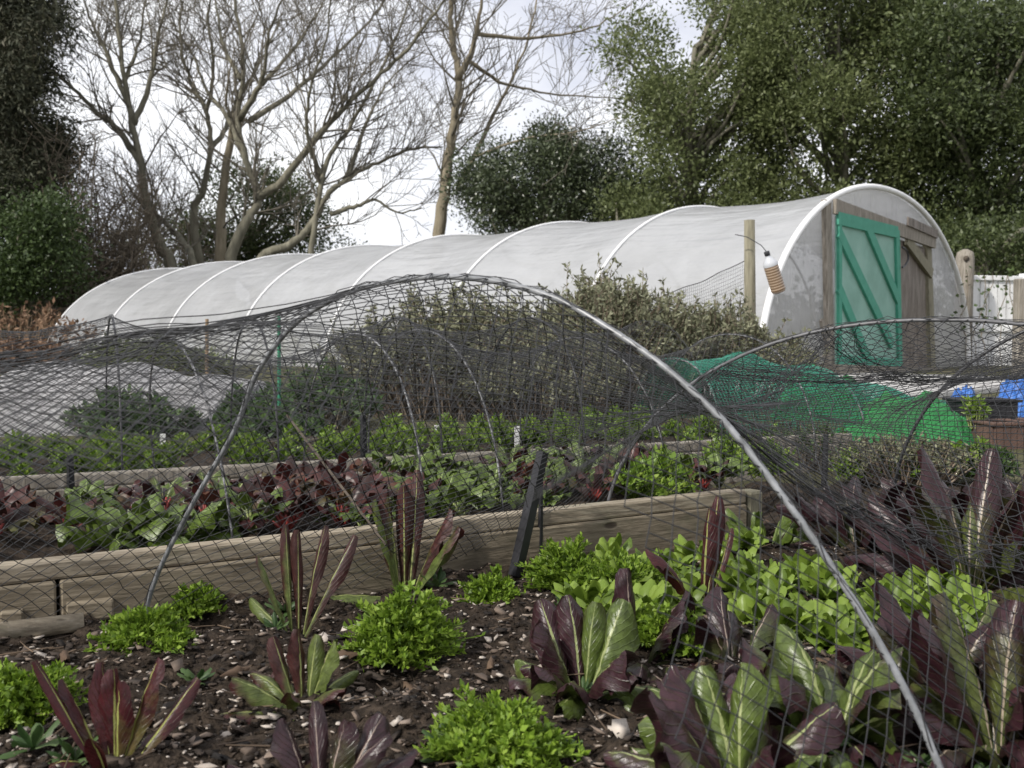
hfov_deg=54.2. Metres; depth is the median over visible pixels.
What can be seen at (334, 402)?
green shrub
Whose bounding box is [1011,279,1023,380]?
frame post
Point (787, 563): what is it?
corn salad
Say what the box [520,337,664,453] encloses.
cloche hoop
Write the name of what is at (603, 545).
corn salad
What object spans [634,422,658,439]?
lettuce
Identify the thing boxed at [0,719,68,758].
weed seedling
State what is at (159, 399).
green shrub
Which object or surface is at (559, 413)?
lettuce
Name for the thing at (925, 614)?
corn salad
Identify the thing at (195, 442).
lettuce
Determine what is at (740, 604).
corn salad
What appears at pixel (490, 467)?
green chard
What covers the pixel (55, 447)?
lettuce
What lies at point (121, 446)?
cloche hoop
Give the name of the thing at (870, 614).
corn salad
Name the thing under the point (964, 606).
corn salad
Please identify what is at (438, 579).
weed seedling
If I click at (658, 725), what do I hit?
radicchio plant
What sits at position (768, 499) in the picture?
bed soil
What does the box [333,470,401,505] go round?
red chard
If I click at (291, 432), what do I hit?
lettuce
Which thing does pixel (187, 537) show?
leafy green
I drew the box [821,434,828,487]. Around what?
stake
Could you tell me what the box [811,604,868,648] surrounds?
corn salad
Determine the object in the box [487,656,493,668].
withered leaf
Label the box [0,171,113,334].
ivy bush
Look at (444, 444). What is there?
lettuce
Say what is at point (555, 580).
corn salad
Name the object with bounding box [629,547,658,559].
corn salad
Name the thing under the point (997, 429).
plant trough
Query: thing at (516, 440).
plant label
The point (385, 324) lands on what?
cloche hoop
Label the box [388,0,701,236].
bare tree
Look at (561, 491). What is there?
green chard
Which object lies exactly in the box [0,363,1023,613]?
ground
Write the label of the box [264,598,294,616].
weed seedling
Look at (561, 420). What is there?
lettuce
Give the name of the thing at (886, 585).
corn salad
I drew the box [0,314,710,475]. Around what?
crop net
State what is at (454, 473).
green chard
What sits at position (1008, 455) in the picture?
herb plant
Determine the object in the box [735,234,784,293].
hanging bottle
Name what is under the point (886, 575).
corn salad
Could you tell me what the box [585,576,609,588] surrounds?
corn salad
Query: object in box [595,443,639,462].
green chard
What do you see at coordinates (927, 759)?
weed seedling
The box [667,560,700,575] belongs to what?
corn salad
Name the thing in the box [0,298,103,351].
dead stalks
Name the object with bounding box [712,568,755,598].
corn salad
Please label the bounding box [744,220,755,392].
round post
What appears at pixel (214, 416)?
spinach plant
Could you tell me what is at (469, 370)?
cloche hoop
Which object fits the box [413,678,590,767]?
curly endive
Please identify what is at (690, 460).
green chard
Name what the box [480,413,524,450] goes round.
lettuce
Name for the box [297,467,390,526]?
red chard
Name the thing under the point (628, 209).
evergreen bush
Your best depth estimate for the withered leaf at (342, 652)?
1.51 m
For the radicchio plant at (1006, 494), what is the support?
on the bed soil at (768, 499)
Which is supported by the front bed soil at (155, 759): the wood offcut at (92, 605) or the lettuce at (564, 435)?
the wood offcut at (92, 605)
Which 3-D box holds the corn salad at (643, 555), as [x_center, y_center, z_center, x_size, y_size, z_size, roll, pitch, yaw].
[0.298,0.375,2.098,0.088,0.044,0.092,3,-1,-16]
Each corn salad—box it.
[538,540,571,563]
[539,565,585,590]
[551,566,589,589]
[551,580,588,595]
[557,580,608,608]
[573,579,614,600]
[576,597,611,613]
[583,589,642,610]
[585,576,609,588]
[592,532,631,557]
[593,545,627,563]
[606,559,654,584]
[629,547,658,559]
[633,578,670,605]
[634,595,655,625]
[635,585,676,613]
[640,551,655,571]
[659,548,698,568]
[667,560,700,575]
[670,578,706,616]
[671,595,697,615]
[673,534,723,558]
[678,573,700,591]
[694,545,734,569]
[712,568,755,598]
[716,565,753,577]
[718,559,778,597]
[722,541,759,561]
[725,525,768,550]
[727,582,766,610]
[728,550,763,565]
[728,594,755,625]
[739,558,797,581]
[742,586,782,625]
[748,579,794,601]
[753,598,813,632]
[755,568,797,597]
[759,594,795,605]
[763,558,800,589]
[767,560,810,569]
[775,594,814,623]
[778,610,826,648]
[782,549,833,569]
[788,590,805,601]
[795,557,825,584]
[797,562,852,605]
[801,617,858,651]
[803,599,846,622]
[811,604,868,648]
[814,561,856,584]
[817,632,870,654]
[823,593,853,615]
[838,580,889,608]
[847,591,899,620]
[848,611,876,642]
[852,571,860,582]
[856,588,911,608]
[862,572,895,587]
[867,568,922,589]
[872,574,918,594]
[874,613,910,619]
[893,585,914,600]
[899,589,953,617]
[903,568,936,586]
[909,565,959,588]
[909,612,967,627]
[916,571,965,594]
[922,566,970,585]
[926,592,980,621]
[927,577,996,622]
[927,612,977,636]
[937,585,991,603]
[973,585,985,602]
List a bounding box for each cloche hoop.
[105,317,122,469]
[145,274,943,767]
[149,338,233,538]
[230,320,279,460]
[303,333,424,518]
[364,317,442,452]
[368,329,503,511]
[483,317,584,443]
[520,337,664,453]
[607,318,1023,500]
[635,358,721,424]
[656,334,816,465]
[757,366,863,419]
[894,330,1023,483]
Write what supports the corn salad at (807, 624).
on the front bed soil at (155, 759)
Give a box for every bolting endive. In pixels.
[249,524,357,637]
[330,470,463,605]
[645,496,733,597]
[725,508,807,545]
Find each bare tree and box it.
[34,0,243,267]
[95,0,317,263]
[99,0,493,260]
[236,0,508,257]
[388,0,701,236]
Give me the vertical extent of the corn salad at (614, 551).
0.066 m
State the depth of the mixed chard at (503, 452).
2.90 m
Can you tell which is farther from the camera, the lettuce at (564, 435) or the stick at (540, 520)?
the lettuce at (564, 435)
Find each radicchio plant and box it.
[509,594,659,720]
[604,662,845,767]
[611,568,696,688]
[679,586,781,680]
[722,624,931,767]
[774,475,904,551]
[835,600,1023,723]
[844,445,1023,601]
[870,477,972,547]
[871,580,1023,767]
[951,474,1023,512]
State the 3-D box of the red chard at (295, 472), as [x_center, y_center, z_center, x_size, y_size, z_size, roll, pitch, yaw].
[-0.532,0.242,2.486,0.188,0.116,0.172,-2,3,-31]
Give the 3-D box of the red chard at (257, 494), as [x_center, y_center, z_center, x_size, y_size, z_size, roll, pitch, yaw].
[-0.478,0.260,2.102,0.171,0.116,0.187,1,3,13]
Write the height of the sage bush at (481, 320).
0.752 m
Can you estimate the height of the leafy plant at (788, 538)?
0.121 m
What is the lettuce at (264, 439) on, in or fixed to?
on the bed soil at (202, 455)
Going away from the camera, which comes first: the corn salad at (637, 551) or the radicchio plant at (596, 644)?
the radicchio plant at (596, 644)
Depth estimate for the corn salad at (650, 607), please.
1.71 m
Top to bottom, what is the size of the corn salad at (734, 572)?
0.079 m
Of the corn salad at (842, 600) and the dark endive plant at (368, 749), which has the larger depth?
the corn salad at (842, 600)
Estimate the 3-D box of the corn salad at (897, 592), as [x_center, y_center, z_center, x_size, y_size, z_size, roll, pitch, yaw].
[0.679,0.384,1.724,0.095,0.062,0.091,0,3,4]
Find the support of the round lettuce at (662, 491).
on the bed soil at (69, 549)
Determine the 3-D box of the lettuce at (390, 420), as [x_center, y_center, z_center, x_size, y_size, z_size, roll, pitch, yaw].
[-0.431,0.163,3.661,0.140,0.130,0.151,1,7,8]
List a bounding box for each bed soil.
[0,419,795,476]
[0,483,692,561]
[0,534,1013,767]
[692,480,1017,536]
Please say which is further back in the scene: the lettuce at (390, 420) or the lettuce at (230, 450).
the lettuce at (390, 420)
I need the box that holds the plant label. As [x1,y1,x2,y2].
[514,426,519,446]
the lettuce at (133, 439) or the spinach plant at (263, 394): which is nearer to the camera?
the lettuce at (133, 439)
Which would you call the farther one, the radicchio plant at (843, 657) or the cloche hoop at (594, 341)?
the cloche hoop at (594, 341)
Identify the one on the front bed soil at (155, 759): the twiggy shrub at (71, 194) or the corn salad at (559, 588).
the corn salad at (559, 588)
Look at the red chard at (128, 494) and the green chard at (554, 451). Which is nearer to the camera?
the red chard at (128, 494)
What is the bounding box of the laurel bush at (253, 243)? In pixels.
[152,147,367,267]
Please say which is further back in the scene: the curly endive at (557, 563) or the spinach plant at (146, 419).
the spinach plant at (146, 419)
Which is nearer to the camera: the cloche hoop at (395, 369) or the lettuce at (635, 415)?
the cloche hoop at (395, 369)
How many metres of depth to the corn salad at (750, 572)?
1.91 m
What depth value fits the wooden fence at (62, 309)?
20.76 m
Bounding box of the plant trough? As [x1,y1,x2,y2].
[966,419,1023,448]
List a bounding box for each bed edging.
[0,433,852,501]
[0,489,761,619]
[34,421,803,458]
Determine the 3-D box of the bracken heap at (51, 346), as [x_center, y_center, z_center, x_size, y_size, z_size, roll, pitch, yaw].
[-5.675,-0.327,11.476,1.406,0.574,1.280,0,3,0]
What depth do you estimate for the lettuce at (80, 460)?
2.77 m
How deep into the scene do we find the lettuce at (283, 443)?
3.10 m
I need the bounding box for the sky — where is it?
[5,0,1021,292]
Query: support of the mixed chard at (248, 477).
on the bed soil at (69, 549)
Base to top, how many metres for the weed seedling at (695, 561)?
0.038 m
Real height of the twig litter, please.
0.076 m
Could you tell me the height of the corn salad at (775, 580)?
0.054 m
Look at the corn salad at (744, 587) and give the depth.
1.76 m
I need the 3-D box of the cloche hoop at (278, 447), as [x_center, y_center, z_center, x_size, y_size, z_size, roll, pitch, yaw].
[-0.847,0.016,3.251,0.006,0.457,0.856,-1,3,-25]
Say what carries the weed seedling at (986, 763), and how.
on the front bed soil at (155, 759)
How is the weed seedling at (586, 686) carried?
on the front bed soil at (155, 759)
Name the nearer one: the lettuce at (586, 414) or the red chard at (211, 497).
the red chard at (211, 497)
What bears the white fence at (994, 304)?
on the ground
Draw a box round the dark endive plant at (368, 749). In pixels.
[226,701,417,767]
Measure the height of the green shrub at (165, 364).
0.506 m
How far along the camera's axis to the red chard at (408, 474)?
2.48 m
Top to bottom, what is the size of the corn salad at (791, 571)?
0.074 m
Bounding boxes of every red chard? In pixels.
[0,479,40,533]
[1,485,36,507]
[34,492,96,527]
[114,479,164,508]
[169,479,235,512]
[205,471,262,489]
[231,465,316,512]
[239,479,333,530]
[257,455,339,492]
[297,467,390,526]
[300,451,374,493]
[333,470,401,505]
[360,458,394,480]
[371,472,442,513]
[392,472,412,481]
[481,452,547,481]
[513,475,564,495]
[562,459,623,500]
[591,442,651,469]
[678,457,729,491]
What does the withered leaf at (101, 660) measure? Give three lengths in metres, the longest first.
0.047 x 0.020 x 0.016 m
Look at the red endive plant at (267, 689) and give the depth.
1.36 m
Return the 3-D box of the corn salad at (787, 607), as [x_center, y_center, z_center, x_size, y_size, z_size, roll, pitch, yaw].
[0.451,0.381,1.638,0.099,0.064,0.092,-1,3,-13]
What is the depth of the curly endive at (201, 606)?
1.78 m
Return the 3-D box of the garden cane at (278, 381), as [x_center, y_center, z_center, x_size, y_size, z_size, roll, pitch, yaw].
[-1.026,-0.005,4.405,0.020,0.588,0.016,0,3,0]
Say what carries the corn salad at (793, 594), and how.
on the front bed soil at (155, 759)
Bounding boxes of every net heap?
[770,363,871,421]
[836,390,974,444]
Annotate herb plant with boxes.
[674,423,706,440]
[716,426,728,437]
[828,446,872,479]
[866,436,896,466]
[880,447,920,477]
[942,435,988,477]
[968,442,1021,477]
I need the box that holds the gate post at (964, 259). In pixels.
[955,249,974,359]
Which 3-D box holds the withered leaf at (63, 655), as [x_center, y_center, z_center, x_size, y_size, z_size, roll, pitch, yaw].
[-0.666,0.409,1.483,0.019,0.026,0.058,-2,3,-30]
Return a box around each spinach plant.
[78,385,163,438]
[117,405,179,438]
[204,382,258,435]
[232,404,286,438]
[250,385,273,409]
[278,398,295,432]
[283,407,339,436]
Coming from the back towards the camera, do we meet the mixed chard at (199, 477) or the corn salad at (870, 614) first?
the mixed chard at (199, 477)
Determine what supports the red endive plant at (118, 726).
on the front bed soil at (155, 759)
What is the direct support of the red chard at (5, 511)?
on the bed soil at (69, 549)
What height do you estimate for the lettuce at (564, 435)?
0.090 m
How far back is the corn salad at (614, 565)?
1.90 m
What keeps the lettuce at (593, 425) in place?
on the bed soil at (202, 455)
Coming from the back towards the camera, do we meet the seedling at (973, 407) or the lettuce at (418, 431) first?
the seedling at (973, 407)
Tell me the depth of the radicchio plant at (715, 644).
1.55 m
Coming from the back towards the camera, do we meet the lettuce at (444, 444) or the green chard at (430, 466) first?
the lettuce at (444, 444)
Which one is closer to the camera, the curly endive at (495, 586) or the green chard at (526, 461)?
the curly endive at (495, 586)
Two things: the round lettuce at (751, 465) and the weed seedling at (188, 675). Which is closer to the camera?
the weed seedling at (188, 675)
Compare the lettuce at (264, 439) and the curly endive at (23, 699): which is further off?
the lettuce at (264, 439)
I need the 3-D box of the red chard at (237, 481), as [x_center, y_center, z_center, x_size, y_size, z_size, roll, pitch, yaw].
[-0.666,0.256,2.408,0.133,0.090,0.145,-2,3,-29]
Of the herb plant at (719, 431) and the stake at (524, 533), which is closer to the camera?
the stake at (524, 533)
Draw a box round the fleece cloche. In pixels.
[0,361,281,436]
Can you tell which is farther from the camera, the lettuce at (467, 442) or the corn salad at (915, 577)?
the lettuce at (467, 442)
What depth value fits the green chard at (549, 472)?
2.61 m
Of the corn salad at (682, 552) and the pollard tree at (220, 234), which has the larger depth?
the pollard tree at (220, 234)
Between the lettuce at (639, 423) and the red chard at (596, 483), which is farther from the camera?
the lettuce at (639, 423)
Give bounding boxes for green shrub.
[59,384,202,435]
[71,334,236,376]
[252,357,385,429]
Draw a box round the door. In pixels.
[835,212,908,365]
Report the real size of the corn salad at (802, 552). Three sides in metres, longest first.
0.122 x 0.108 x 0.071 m
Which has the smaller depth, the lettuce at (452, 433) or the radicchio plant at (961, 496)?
the radicchio plant at (961, 496)
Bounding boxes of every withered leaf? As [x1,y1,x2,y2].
[58,650,69,662]
[87,657,106,668]
[219,665,251,676]
[338,649,357,658]
[403,681,412,689]
[404,664,425,670]
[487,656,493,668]
[695,661,707,665]
[816,657,829,662]
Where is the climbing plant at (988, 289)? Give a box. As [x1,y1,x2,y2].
[951,266,1013,367]
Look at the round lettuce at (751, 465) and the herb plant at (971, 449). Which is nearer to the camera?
the round lettuce at (751, 465)
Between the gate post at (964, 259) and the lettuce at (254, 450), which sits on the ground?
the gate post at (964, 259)
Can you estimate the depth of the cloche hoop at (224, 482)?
2.01 m
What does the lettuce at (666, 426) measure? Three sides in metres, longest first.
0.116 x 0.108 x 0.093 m
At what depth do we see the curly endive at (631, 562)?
1.91 m
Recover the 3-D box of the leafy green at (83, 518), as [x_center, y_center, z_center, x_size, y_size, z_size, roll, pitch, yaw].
[-0.784,0.270,1.987,0.226,0.148,0.258,-1,3,-23]
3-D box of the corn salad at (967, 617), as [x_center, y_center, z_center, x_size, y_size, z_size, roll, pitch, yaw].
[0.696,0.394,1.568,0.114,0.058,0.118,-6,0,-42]
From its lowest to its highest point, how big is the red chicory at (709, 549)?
0.208 m
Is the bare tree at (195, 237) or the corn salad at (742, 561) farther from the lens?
the bare tree at (195, 237)
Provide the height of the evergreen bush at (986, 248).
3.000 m
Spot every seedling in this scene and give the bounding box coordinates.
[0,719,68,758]
[45,734,98,764]
[177,667,214,685]
[263,612,289,628]
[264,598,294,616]
[419,723,444,762]
[421,567,456,586]
[562,739,582,752]
[581,676,592,693]
[679,558,700,571]
[829,734,854,753]
[900,748,931,767]
[959,393,991,428]
[974,760,998,767]
[984,761,1009,767]
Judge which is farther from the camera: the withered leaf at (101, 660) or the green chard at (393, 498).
the green chard at (393, 498)
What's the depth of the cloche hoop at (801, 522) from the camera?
1.15 m
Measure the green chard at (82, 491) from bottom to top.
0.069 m
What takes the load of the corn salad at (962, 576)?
on the front bed soil at (155, 759)
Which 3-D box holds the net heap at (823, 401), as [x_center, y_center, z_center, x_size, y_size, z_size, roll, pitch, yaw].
[1.633,0.107,5.149,0.629,0.436,0.500,0,3,0]
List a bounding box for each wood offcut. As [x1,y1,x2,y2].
[0,608,23,621]
[66,597,113,618]
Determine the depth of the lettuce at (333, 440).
3.14 m
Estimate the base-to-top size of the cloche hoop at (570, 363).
0.468 m
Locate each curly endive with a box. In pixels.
[0,657,88,729]
[83,601,200,657]
[163,580,227,619]
[328,579,485,671]
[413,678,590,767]
[451,563,525,604]
[514,531,604,591]
[563,547,676,586]
[636,597,706,659]
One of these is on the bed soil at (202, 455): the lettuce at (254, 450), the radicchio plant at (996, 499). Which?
the lettuce at (254, 450)
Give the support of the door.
in the polytunnel
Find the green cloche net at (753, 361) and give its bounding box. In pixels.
[634,351,945,431]
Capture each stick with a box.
[286,414,386,545]
[538,485,542,554]
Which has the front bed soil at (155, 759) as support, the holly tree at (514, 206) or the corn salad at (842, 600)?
the corn salad at (842, 600)
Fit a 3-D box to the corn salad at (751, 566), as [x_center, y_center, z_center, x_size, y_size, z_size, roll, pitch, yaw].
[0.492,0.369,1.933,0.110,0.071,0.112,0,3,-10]
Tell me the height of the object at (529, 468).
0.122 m
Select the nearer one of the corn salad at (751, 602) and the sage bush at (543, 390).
the corn salad at (751, 602)
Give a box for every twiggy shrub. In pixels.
[0,109,129,320]
[56,146,191,295]
[99,173,264,271]
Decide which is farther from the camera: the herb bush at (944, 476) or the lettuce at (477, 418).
the lettuce at (477, 418)
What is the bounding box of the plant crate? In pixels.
[942,397,1022,419]
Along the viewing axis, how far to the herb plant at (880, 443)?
3.50 m
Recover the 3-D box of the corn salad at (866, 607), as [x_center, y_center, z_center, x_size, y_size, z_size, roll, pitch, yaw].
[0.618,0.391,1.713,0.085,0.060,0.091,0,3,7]
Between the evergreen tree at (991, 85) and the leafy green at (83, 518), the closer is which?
the leafy green at (83, 518)
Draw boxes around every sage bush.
[314,274,567,420]
[442,310,628,424]
[489,252,729,414]
[623,288,829,408]
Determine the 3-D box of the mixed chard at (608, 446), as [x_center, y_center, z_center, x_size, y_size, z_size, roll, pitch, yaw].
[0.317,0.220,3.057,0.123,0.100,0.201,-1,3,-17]
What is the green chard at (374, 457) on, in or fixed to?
on the bed soil at (69, 549)
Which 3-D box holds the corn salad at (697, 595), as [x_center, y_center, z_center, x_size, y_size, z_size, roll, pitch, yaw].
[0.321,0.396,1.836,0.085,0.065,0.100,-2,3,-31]
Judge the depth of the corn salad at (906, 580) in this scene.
1.79 m
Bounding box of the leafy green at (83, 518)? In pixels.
[55,492,175,552]
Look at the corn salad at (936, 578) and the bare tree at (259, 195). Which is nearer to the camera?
the corn salad at (936, 578)
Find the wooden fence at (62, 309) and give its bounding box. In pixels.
[0,306,68,340]
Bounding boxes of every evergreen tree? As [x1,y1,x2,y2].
[579,0,826,208]
[682,0,986,236]
[855,0,1023,345]
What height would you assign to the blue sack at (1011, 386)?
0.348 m
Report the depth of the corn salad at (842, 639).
1.57 m
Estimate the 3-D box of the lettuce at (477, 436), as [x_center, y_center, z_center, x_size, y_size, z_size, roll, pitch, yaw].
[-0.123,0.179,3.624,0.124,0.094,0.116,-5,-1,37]
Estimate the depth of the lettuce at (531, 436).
3.51 m
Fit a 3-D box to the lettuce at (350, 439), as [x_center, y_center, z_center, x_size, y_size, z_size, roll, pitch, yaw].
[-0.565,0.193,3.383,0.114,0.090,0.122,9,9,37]
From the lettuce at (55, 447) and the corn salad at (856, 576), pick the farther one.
the lettuce at (55, 447)
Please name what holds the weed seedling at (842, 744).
on the front bed soil at (155, 759)
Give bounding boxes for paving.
[704,373,1004,401]
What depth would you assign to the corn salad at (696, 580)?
1.94 m
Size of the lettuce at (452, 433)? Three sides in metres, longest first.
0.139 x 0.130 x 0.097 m
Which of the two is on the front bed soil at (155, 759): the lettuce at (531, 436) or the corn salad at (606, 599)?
the corn salad at (606, 599)
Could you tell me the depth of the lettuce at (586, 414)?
4.12 m
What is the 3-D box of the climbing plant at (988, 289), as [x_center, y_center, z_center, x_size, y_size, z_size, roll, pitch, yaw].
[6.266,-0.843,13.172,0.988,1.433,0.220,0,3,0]
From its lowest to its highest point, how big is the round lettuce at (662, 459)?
0.146 m
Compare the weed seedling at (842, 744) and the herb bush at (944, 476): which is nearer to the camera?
the weed seedling at (842, 744)
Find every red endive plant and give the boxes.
[32,657,200,767]
[220,628,358,723]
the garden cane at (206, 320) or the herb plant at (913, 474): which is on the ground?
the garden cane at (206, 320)
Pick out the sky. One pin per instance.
(383, 228)
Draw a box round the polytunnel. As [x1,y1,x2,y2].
[47,184,970,374]
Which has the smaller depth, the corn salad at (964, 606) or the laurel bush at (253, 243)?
the corn salad at (964, 606)
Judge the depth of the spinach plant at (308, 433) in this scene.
4.11 m
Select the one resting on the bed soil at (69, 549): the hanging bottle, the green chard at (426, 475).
the green chard at (426, 475)
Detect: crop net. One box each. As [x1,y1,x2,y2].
[0,273,1023,767]
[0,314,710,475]
[0,326,817,557]
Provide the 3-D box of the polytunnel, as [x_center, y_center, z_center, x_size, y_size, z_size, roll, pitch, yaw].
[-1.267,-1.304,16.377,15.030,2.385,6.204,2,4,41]
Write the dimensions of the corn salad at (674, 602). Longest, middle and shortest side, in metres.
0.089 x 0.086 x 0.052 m
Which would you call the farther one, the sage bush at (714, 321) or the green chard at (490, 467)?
the sage bush at (714, 321)
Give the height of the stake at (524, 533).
0.260 m
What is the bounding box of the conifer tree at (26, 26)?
[0,0,121,306]
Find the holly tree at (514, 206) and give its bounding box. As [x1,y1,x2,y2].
[432,108,683,234]
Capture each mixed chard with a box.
[129,475,193,512]
[183,469,229,494]
[207,474,253,502]
[372,460,391,471]
[383,466,437,482]
[479,443,536,463]
[547,444,615,473]
[592,438,626,451]
[606,441,684,462]
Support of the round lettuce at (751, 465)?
on the bed soil at (768, 499)
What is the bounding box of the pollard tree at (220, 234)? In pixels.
[150,28,295,261]
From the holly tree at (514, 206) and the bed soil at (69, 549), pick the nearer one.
the bed soil at (69, 549)
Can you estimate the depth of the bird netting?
6.75 m
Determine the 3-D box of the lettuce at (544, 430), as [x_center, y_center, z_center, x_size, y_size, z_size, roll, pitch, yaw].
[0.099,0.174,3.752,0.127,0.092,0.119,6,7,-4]
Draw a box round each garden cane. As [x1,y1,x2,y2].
[205,319,208,373]
[277,316,280,405]
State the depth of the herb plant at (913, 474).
3.26 m
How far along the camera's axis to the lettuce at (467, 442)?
3.40 m
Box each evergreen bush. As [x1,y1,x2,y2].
[580,172,788,221]
[930,194,1023,338]
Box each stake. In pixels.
[66,455,74,488]
[360,415,366,456]
[508,451,548,576]
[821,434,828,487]
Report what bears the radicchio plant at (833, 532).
on the front bed soil at (155, 759)
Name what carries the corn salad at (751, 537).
on the front bed soil at (155, 759)
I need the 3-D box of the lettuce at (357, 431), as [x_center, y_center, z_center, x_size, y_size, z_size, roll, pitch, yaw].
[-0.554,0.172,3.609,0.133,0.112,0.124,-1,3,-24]
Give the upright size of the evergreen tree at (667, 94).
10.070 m
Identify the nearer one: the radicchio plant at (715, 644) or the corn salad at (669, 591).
the radicchio plant at (715, 644)
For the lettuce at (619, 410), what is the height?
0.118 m
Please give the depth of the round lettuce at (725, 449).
3.07 m
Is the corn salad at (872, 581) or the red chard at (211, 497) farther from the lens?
the red chard at (211, 497)
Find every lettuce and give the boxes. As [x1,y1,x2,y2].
[0,429,43,469]
[5,460,39,475]
[35,433,69,458]
[43,438,97,473]
[50,444,61,466]
[86,423,139,461]
[92,435,148,471]
[125,435,140,449]
[133,430,169,463]
[142,441,183,468]
[170,432,194,455]
[190,423,229,452]
[212,436,243,456]
[228,427,274,463]
[244,435,270,447]
[271,434,308,461]
[276,420,308,446]
[309,430,355,459]
[316,424,337,442]
[336,428,359,451]
[345,417,373,441]
[367,428,387,451]
[380,412,406,435]
[380,424,423,455]
[401,424,431,447]
[413,421,429,434]
[428,426,459,453]
[429,422,461,447]
[431,412,463,432]
[457,431,478,451]
[463,413,487,432]
[465,422,487,444]
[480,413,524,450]
[515,413,548,446]
[529,420,553,438]
[544,408,569,429]
[549,422,582,445]
[552,416,578,434]
[573,406,597,425]
[578,412,606,437]
[598,404,624,426]
[601,454,681,498]
[602,418,632,441]
[625,404,650,425]
[631,415,655,432]
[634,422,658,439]
[640,443,701,493]
[659,418,684,436]
[687,415,717,437]
[701,433,752,459]
[727,435,797,478]
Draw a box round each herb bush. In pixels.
[756,421,849,469]
[828,430,982,485]
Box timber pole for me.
[0,613,83,640]
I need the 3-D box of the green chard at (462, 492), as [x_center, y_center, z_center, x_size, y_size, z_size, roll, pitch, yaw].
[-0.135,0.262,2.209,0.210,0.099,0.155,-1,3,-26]
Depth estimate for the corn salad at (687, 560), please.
2.08 m
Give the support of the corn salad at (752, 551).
on the front bed soil at (155, 759)
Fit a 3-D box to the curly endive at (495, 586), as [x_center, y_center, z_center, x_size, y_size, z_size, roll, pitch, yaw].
[-0.043,0.375,1.854,0.122,0.086,0.128,-2,4,-39]
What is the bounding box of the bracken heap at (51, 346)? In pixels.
[0,334,79,372]
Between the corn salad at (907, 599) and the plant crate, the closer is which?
the corn salad at (907, 599)
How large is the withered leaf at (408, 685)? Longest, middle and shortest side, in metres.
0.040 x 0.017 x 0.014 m
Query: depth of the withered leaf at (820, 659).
1.49 m
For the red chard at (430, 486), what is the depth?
2.25 m
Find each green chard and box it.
[64,479,119,502]
[92,491,187,543]
[177,503,229,536]
[216,483,293,534]
[312,498,362,522]
[337,502,394,525]
[366,450,416,470]
[375,447,446,479]
[378,480,427,518]
[393,468,477,489]
[402,443,455,465]
[414,460,446,470]
[424,469,476,517]
[425,483,497,517]
[442,453,476,469]
[458,464,500,485]
[459,456,524,499]
[481,476,521,507]
[488,449,551,476]
[490,443,524,452]
[503,488,563,508]
[521,465,569,484]
[522,475,572,499]
[535,445,574,456]
[550,458,560,471]
[557,455,602,492]
[565,438,592,454]
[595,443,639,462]
[666,449,727,483]
[690,452,748,488]
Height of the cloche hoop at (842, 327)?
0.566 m
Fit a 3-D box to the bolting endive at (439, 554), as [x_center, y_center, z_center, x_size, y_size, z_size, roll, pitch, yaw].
[-0.231,0.300,1.956,0.276,0.255,0.101,0,3,-4]
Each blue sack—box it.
[951,385,974,396]
[999,379,1023,417]
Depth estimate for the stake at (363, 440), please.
3.13 m
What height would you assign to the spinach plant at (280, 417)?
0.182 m
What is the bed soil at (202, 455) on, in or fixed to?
on the ground
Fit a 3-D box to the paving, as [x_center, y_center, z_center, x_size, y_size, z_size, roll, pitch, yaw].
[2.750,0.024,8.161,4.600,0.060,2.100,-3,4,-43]
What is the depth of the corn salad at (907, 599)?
1.66 m
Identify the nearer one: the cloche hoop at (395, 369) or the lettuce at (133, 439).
the cloche hoop at (395, 369)
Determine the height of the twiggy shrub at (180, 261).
5.169 m
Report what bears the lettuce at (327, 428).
on the bed soil at (202, 455)
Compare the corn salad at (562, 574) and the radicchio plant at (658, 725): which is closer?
the radicchio plant at (658, 725)
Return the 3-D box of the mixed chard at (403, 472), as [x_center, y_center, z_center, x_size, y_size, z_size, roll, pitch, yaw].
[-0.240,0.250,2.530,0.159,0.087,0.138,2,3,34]
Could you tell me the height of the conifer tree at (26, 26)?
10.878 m
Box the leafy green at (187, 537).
[124,498,243,543]
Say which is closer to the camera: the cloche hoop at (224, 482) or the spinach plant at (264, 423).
the cloche hoop at (224, 482)
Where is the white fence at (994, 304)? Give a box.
[972,274,1023,365]
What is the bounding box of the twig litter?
[0,529,924,767]
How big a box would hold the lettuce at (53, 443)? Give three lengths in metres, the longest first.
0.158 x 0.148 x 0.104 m

